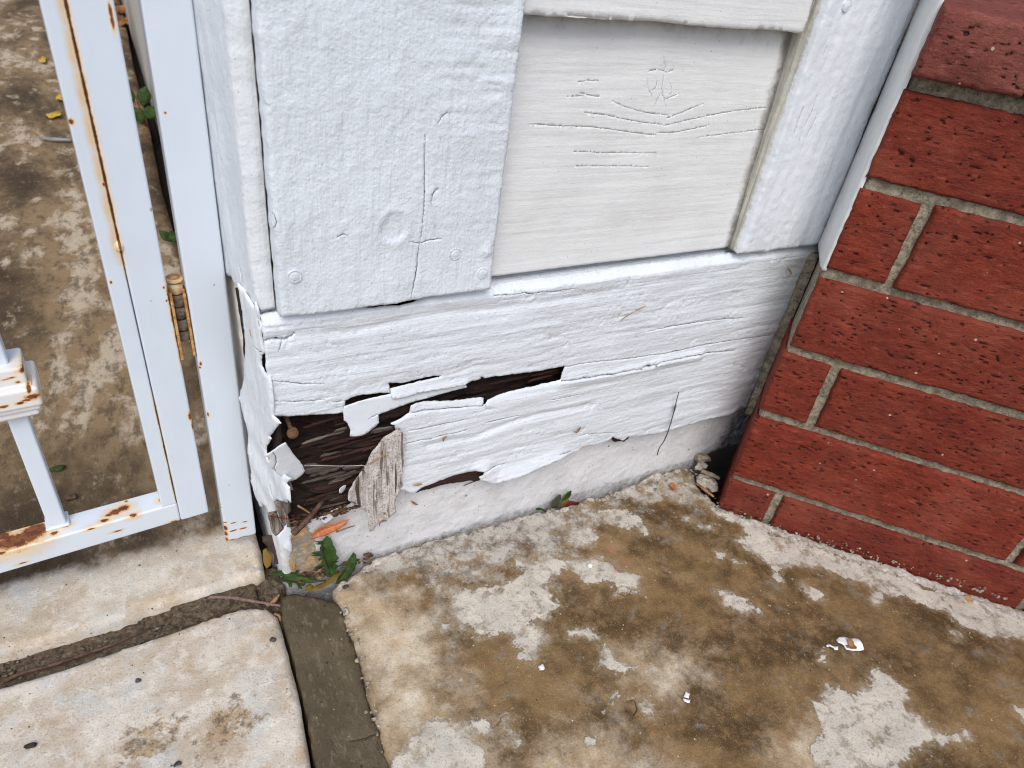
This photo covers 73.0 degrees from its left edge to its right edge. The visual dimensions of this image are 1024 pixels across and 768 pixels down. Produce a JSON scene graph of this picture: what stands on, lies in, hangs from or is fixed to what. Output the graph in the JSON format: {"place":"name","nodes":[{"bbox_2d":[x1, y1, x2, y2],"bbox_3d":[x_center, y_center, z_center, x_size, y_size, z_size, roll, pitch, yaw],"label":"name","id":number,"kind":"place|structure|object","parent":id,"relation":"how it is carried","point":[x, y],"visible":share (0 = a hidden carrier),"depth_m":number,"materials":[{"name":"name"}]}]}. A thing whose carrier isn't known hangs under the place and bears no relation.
{"place":"outdoors","nodes":[
{"label":"outdoors","id":0,"kind":"place"},
{"bbox_2d":[126,25,722,767],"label":"soil","id":1,"kind":"structure","parent":0,"point":[168,207],"depth_m":1.21,"materials":[{"name":"black soil"}]},
{"bbox_2d":[0,0,264,662],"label":"driveway slab","id":2,"kind":"structure","parent":1,"relation":"on","point":[58,326],"depth_m":0.66,"materials":[{"name":"beige concrete"}]},
{"bbox_2d":[38,56,45,62],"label":"fallen leaf","id":3,"kind":"object","parent":2,"relation":"on","point":[42,59],"visible":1,"depth_m":1.52,"materials":[{"name":"yellow plant"}]},
{"bbox_2d":[46,110,60,117],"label":"fallen leaf","id":4,"kind":"object","parent":2,"relation":"on","point":[54,114],"visible":1,"depth_m":1.25,"materials":[{"name":"yellow plant"}]},
{"bbox_2d":[42,136,71,141],"bbox_3d":[-0.766,-0.411,1.165,0.046,0.008,0.011,0,37,-12],"label":"plastic strip","id":5,"kind":"object","parent":2,"relation":"on","point":[53,139],"visible":0.99,"depth_m":1.16,"materials":[{"name":"grey plastic"}]},
{"bbox_2d":[49,465,65,471],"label":"leaf","id":6,"kind":"object","parent":2,"relation":"on","point":[58,468],"visible":0.94,"depth_m":0.58,"materials":[{"name":"green plant"}]},
{"bbox_2d":[63,493,77,500],"bbox_3d":[-0.359,0.092,0.562,0.010,0.004,0.006,-12,40,-26],"label":"pebble","id":7,"kind":"object","parent":2,"relation":"on","point":[70,497],"visible":1,"depth_m":0.56,"materials":[{"name":"brown stone"}]},
{"bbox_2d":[115,0,128,26],"bbox_3d":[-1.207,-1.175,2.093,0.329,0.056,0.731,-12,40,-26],"label":"hinge","id":8,"kind":"object","parent":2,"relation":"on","point":[122,20],"visible":0.12,"depth_m":1.91,"materials":[{"name":"brown metal"}]},
{"bbox_2d":[159,230,176,242],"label":"weed","id":9,"kind":"object","parent":2,"relation":"on","point":[170,236],"visible":0.74,"depth_m":0.92,"materials":[{"name":"green plant"}]},
{"bbox_2d":[138,0,255,540],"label":"gate post","id":10,"kind":"object","parent":2,"relation":"on","point":[199,303],"visible":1,"depth_m":0.40,"materials":[{"name":"white metal"}]},
{"bbox_2d":[0,0,207,572],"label":"metal gate","id":11,"kind":"structure","parent":10,"relation":"attached to","point":[85,42],"depth_m":0.39,"materials":[{"name":"white metal"}]},
{"bbox_2d":[0,567,284,688],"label":"grit channel","id":12,"kind":"object","parent":1,"relation":"on","point":[163,620],"visible":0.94,"depth_m":0.48,"materials":[{"name":"brown soil"}]},
{"bbox_2d":[0,628,150,684],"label":"root","id":13,"kind":"object","parent":12,"relation":"on","point":[32,670],"visible":1,"depth_m":0.46,"materials":[{"name":"brown wood"}]},
{"bbox_2d":[0,599,266,681],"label":"gravel","id":14,"kind":"structure","parent":12,"relation":"on","point":[12,672],"depth_m":0.47,"materials":[{"name":"grey gravel"}]},
{"bbox_2d":[170,584,259,626],"bbox_3d":[-0.222,0.169,0.519,0.061,0.021,0.027,-12,40,-26],"label":"concrete chunk","id":15,"kind":"object","parent":12,"relation":"on","point":[198,611],"visible":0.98,"depth_m":0.51,"materials":[{"name":"brown concrete"}]},
{"bbox_2d":[207,596,280,606],"bbox_3d":[-0.197,0.159,0.508,0.054,0.007,0.003,9,36,0],"label":"twig","id":16,"kind":"object","parent":15,"relation":"on","point":[241,599],"visible":1,"depth_m":0.51,"materials":[{"name":"brown wood"}]},
{"bbox_2d":[266,594,279,605],"bbox_3d":[-0.176,0.159,0.509,0.011,0.005,0.005,-12,40,-26],"label":"bark strip","id":17,"kind":"object","parent":16,"relation":"on","point":[274,600],"visible":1,"depth_m":0.51,"materials":[{"name":"brown wood"}]},
{"bbox_2d":[263,548,271,568],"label":"dead leaf","id":18,"kind":"object","parent":12,"relation":"on","point":[267,558],"visible":1,"depth_m":0.54,"materials":[{"name":"yellow plant"}]},
{"bbox_2d":[262,535,278,563],"bbox_3d":[-0.183,0.131,0.539,0.028,0.020,0.011,34,43,31],"label":"dead leaf","id":19,"kind":"object","parent":12,"relation":"on","point":[267,540],"visible":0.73,"depth_m":0.54,"materials":[{"name":"brown plant"}]},
{"bbox_2d":[260,579,285,609],"bbox_3d":[-0.183,0.162,0.531,0.017,0.021,0.023,-12,40,-26],"label":"concrete chunk","id":20,"kind":"object","parent":12,"relation":"on","point":[271,589],"visible":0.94,"depth_m":0.52,"materials":[{"name":"brown concrete"}]},
{"bbox_2d":[274,613,280,620],"bbox_3d":[-0.172,0.171,0.507,0.005,0.002,0.008,-12,40,-26],"label":"bark strip","id":21,"kind":"object","parent":12,"relation":"on","point":[278,615],"visible":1,"depth_m":0.51,"materials":[{"name":"brown wood"}]},
{"bbox_2d":[130,86,155,140],"bbox_3d":[-0.692,-0.497,1.279,0.068,0.093,0.036,-12,40,-26],"label":"weed","id":22,"kind":"object","parent":1,"relation":"on","point":[144,98],"visible":0.66,"depth_m":1.27,"materials":[{"name":"green plant"}]},
{"bbox_2d":[0,609,310,767],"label":"paving slab","id":23,"kind":"structure","parent":1,"relation":"on","point":[221,692],"depth_m":0.44,"materials":[{"name":"beige concrete"}]},
{"bbox_2d":[23,742,36,748],"bbox_3d":[-0.286,0.215,0.412,0.007,0.001,0.004,-12,40,-26],"label":"pebble","id":24,"kind":"object","parent":23,"relation":"on","point":[30,745],"visible":1,"depth_m":0.41,"materials":[{"name":"stone"}]},
{"bbox_2d":[173,761,181,766],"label":"pebble","id":25,"kind":"object","parent":23,"relation":"on","point":[177,763],"visible":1,"depth_m":0.41,"materials":[{"name":"grey stone"}]},
{"bbox_2d":[268,536,356,591],"bbox_3d":[-0.149,0.138,0.518,0.065,0.043,0.024,-4,38,-18],"label":"dandelion","id":26,"kind":"object","parent":1,"relation":"on","point":[326,553],"visible":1,"depth_m":0.52,"materials":[{"name":"green plant"}]},
{"bbox_2d":[311,519,348,538],"bbox_3d":[-0.134,0.108,0.512,0.028,0.013,0.004,-12,40,-26],"label":"dead leaf","id":27,"kind":"object","parent":26,"relation":"on","point":[325,530],"visible":1,"depth_m":0.51,"materials":[{"name":"orange plant"}]},
{"bbox_2d":[281,594,388,767],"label":"concrete strip","id":28,"kind":"object","parent":1,"relation":"on","point":[341,729],"visible":0.98,"depth_m":0.47,"materials":[{"name":"grey concrete"}]},
{"bbox_2d":[121,0,943,600],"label":"wooden wall","id":29,"kind":"structure","parent":1,"relation":"on","point":[475,232],"depth_m":0.45,"materials":[{"name":"white paint"}]},
{"bbox_2d":[291,501,323,535],"bbox_3d":[-0.142,0.094,0.484,0.006,0.018,0.028,32,42,29],"label":"twig","id":30,"kind":"object","parent":29,"relation":"attached to","point":[297,529],"visible":1,"depth_m":0.48,"materials":[{"name":"brown wood"}]},
{"bbox_2d":[369,452,387,464],"bbox_3d":[-0.090,0.050,0.468,0.013,0.008,0.001,-12,40,-26],"label":"straw blade","id":31,"kind":"object","parent":29,"relation":"attached to","point":[378,458],"visible":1,"depth_m":0.47,"materials":[{"name":"beige plant"}]},
{"bbox_2d":[657,392,678,454],"bbox_3d":[0.140,0.036,0.617,0.005,0.073,0.001,-12,40,-26],"label":"stalk","id":32,"kind":"object","parent":29,"relation":"attached to","point":[669,425],"visible":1,"depth_m":0.62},
{"bbox_2d":[332,469,1023,767],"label":"concrete pad","id":33,"kind":"object","parent":1,"relation":"on","point":[733,625],"visible":1,"depth_m":0.52,"materials":[{"name":"brown concrete"}]},
{"bbox_2d":[342,607,349,615],"bbox_3d":[-0.123,0.169,0.512,0.005,0.004,0.007,-12,40,-26],"label":"pebble","id":34,"kind":"object","parent":33,"relation":"on","point":[345,610],"visible":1,"depth_m":0.51,"materials":[{"name":"stone"}]},
{"bbox_2d":[538,664,544,670],"bbox_3d":[0.021,0.203,0.495,0.005,0.003,0.005,-12,40,-26],"label":"pebble","id":35,"kind":"object","parent":33,"relation":"on","point":[541,667],"visible":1,"depth_m":0.49,"materials":[{"name":"white stone"}]},
{"bbox_2d":[535,491,578,512],"bbox_3d":[0.042,0.108,0.627,0.050,0.020,0.005,-12,40,-26],"label":"seedling","id":36,"kind":"object","parent":33,"relation":"on","point":[564,503],"visible":1,"depth_m":0.63,"materials":[{"name":"green plant"}]},
{"bbox_2d":[327,467,1007,752],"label":"concrete crumbs","id":37,"kind":"object","parent":33,"relation":"on","point":[357,660],"visible":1,"depth_m":0.62,"materials":[{"name":"grey concrete"}]},
{"bbox_2d":[669,482,675,490],"bbox_3d":[0.155,0.098,0.664,0.007,0.001,0.010,-12,40,-26],"label":"leaf scrap","id":38,"kind":"object","parent":33,"relation":"on","point":[672,485],"visible":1,"depth_m":0.66,"materials":[{"name":"orange plant"}]},
{"bbox_2d":[695,463,707,470],"bbox_3d":[0.189,0.083,0.692,0.013,0.008,0.009,-12,40,-26],"label":"mortar crumb","id":39,"kind":"object","parent":33,"relation":"on","point":[700,466],"visible":1,"depth_m":0.69,"materials":[{"name":"concrete"}]},
{"bbox_2d":[694,453,710,462],"bbox_3d":[0.194,0.074,0.701,0.017,0.012,0.014,-12,40,-26],"label":"stone","id":40,"kind":"object","parent":33,"relation":"on","point":[702,457],"visible":1,"depth_m":0.70,"materials":[{"name":"beige stone"}]},
{"bbox_2d":[696,483,713,496],"bbox_3d":[0.186,0.102,0.667,0.006,0.003,0.022,-12,40,-26],"label":"bark strip","id":41,"kind":"object","parent":33,"relation":"on","point":[705,490],"visible":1,"depth_m":0.67,"materials":[{"name":"brown wood"}]},
{"bbox_2d":[697,474,717,491],"bbox_3d":[0.191,0.097,0.675,0.019,0.010,0.023,-12,40,-26],"label":"mortar crumb","id":42,"kind":"object","parent":33,"relation":"on","point":[710,484],"visible":1,"depth_m":0.67,"materials":[{"name":"concrete"}]},
{"bbox_2d":[701,469,719,479],"bbox_3d":[0.196,0.090,0.684,0.019,0.005,0.006,22,38,17],"label":"bark strip","id":43,"kind":"object","parent":33,"relation":"on","point":[710,474],"visible":1,"depth_m":0.68,"materials":[{"name":"beige wood"}]},
{"bbox_2d":[826,644,837,649],"bbox_3d":[0.251,0.205,0.541,0.008,0.002,0.007,-12,40,-26],"label":"paint chip","id":44,"kind":"object","parent":33,"relation":"on","point":[834,647],"visible":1,"depth_m":0.54,"materials":[{"name":"white paint"}]},
{"bbox_2d":[836,637,863,650],"bbox_3d":[0.266,0.204,0.544,0.020,0.005,0.011,8,36,-1],"label":"paint chip","id":45,"kind":"object","parent":33,"relation":"on","point":[853,644],"visible":1,"depth_m":0.54,"materials":[{"name":"white paint"}]},
{"bbox_2d":[964,594,972,602],"bbox_3d":[0.395,0.185,0.598,0.011,0.001,0.009,-12,40,-26],"label":"leaf scrap","id":46,"kind":"object","parent":33,"relation":"on","point":[968,598],"visible":1,"depth_m":0.60,"materials":[{"name":"plant"}]},
{"bbox_2d":[715,0,1023,610],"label":"brick wall","id":47,"kind":"structure","parent":1,"relation":"on","point":[885,422],"depth_m":0.53,"materials":[{"name":"red brick"}]}
]}

